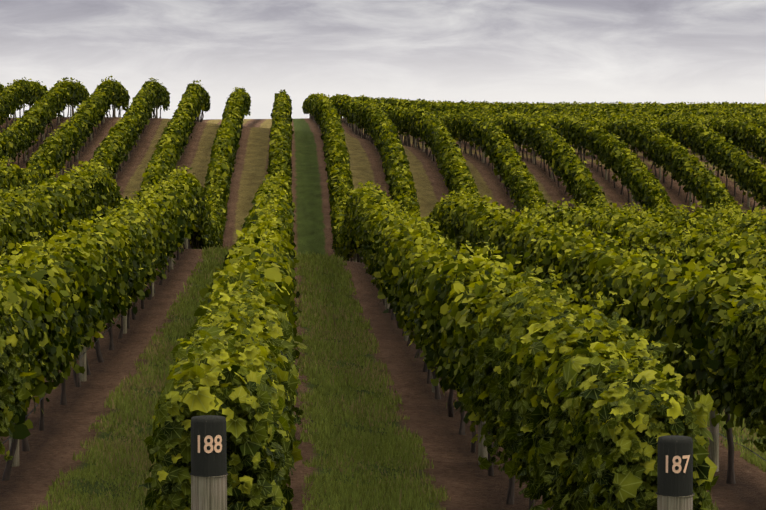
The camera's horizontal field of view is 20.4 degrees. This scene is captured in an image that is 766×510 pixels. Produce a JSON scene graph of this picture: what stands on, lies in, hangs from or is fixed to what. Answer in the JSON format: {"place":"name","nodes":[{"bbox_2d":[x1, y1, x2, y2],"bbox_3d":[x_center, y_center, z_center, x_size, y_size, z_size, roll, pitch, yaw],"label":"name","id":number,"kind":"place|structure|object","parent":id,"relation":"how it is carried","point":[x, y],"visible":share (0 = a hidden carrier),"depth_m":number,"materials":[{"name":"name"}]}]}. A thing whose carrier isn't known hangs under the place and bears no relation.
{"place":"outdoors","nodes":[
{"label":"outdoors","id":0,"kind":"place"},
{"bbox_2d":[0,117,765,509],"bbox_3d":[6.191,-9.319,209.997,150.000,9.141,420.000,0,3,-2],"label":"terrain","id":1,"kind":"structure","parent":0,"point":[462,477],"depth_m":36.06,"materials":[{"name":"brown soil"}]},
{"bbox_2d":[190,415,227,509],"bbox_3d":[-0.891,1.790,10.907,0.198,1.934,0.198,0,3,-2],"label":"end post","id":2,"kind":"object","parent":1,"relation":"on","point":[209,473],"visible":1,"depth_m":10.79,"materials":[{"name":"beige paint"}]},
{"bbox_2d":[1,226,735,509],"bbox_3d":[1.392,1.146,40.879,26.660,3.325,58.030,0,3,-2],"label":"vine trunks","id":3,"kind":"object","parent":1,"relation":"on","point":[510,494],"visible":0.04,"depth_m":26.25,"materials":[{"name":"brown plant"}]},
{"bbox_2d":[5,101,752,471],"bbox_3d":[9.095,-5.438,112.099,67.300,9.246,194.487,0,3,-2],"label":"trellis posts","id":4,"kind":"object","parent":1,"relation":"on","point":[713,451],"depth_m":29.08,"materials":[{"name":"grey wood"}]},
{"bbox_2d":[2,186,765,508],"bbox_3d":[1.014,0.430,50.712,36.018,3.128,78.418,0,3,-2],"label":"drip lines","id":5,"kind":"object","parent":4,"relation":"attached to","point":[193,248],"visible":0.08,"depth_m":23.27,"materials":[{"name":"black plastic"}]},
{"bbox_2d":[0,104,763,214],"bbox_3d":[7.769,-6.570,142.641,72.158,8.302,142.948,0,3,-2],"label":"vine trunks","id":6,"kind":"object","parent":1,"relation":"on","point":[369,137],"visible":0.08,"depth_m":104.72,"materials":[{"name":"brown wood"}]},
{"bbox_2d":[0,76,765,218],"bbox_3d":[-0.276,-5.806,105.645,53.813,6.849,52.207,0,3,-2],"label":"vine leaves","id":7,"kind":"object","parent":6,"relation":"attached to","point":[660,141],"visible":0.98,"depth_m":93.80,"materials":[{"name":"green plant"}]},
{"bbox_2d":[0,155,765,272],"bbox_3d":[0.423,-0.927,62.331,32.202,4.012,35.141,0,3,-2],"label":"vine leaves","id":8,"kind":"object","parent":6,"relation":"attached to","point":[80,193],"visible":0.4,"depth_m":52.13,"materials":[{"name":"green plant"}]},
{"bbox_2d":[302,93,765,124],"bbox_3d":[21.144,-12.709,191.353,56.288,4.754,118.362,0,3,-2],"label":"vine leaves","id":9,"kind":"object","parent":6,"relation":"attached to","point":[345,104],"visible":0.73,"depth_m":168.63,"materials":[{"name":"green plant"}]},
{"bbox_2d":[0,180,765,443],"bbox_3d":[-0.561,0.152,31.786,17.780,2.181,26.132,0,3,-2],"label":"vine leaves","id":10,"kind":"object","parent":1,"relation":"on","point":[692,290],"visible":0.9,"depth_m":25.59,"materials":[{"name":"green plant"}]},
{"bbox_2d":[0,263,765,509],"bbox_3d":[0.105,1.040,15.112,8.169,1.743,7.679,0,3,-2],"label":"vine leaves","id":11,"kind":"object","parent":1,"relation":"on","point":[574,406],"visible":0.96,"depth_m":12.95,"materials":[{"name":"green plant"}]},
{"bbox_2d":[98,111,765,347],"bbox_3d":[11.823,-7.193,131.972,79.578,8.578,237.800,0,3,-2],"label":"vine canopy","id":12,"kind":"object","parent":1,"relation":"on","point":[195,239],"depth_m":64.29,"materials":[{"name":"green"}]},
{"bbox_2d":[656,435,693,509],"bbox_3d":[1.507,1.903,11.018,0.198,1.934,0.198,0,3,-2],"label":"end post","id":13,"kind":"object","parent":1,"relation":"on","point":[675,474],"visible":1,"depth_m":10.90,"materials":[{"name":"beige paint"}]},
{"bbox_2d":[0,0,765,119],"label":"sky","id":14,"kind":"structure","parent":0,"point":[543,51],"materials":[{"name":"grey"}]},
{"bbox_2d":[33,244,765,509],"bbox_3d":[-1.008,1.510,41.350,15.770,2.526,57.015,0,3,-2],"label":"grass","id":15,"kind":"structure","parent":0,"point":[108,457],"depth_m":25.25,"materials":[{"name":"green plant"}]}
]}

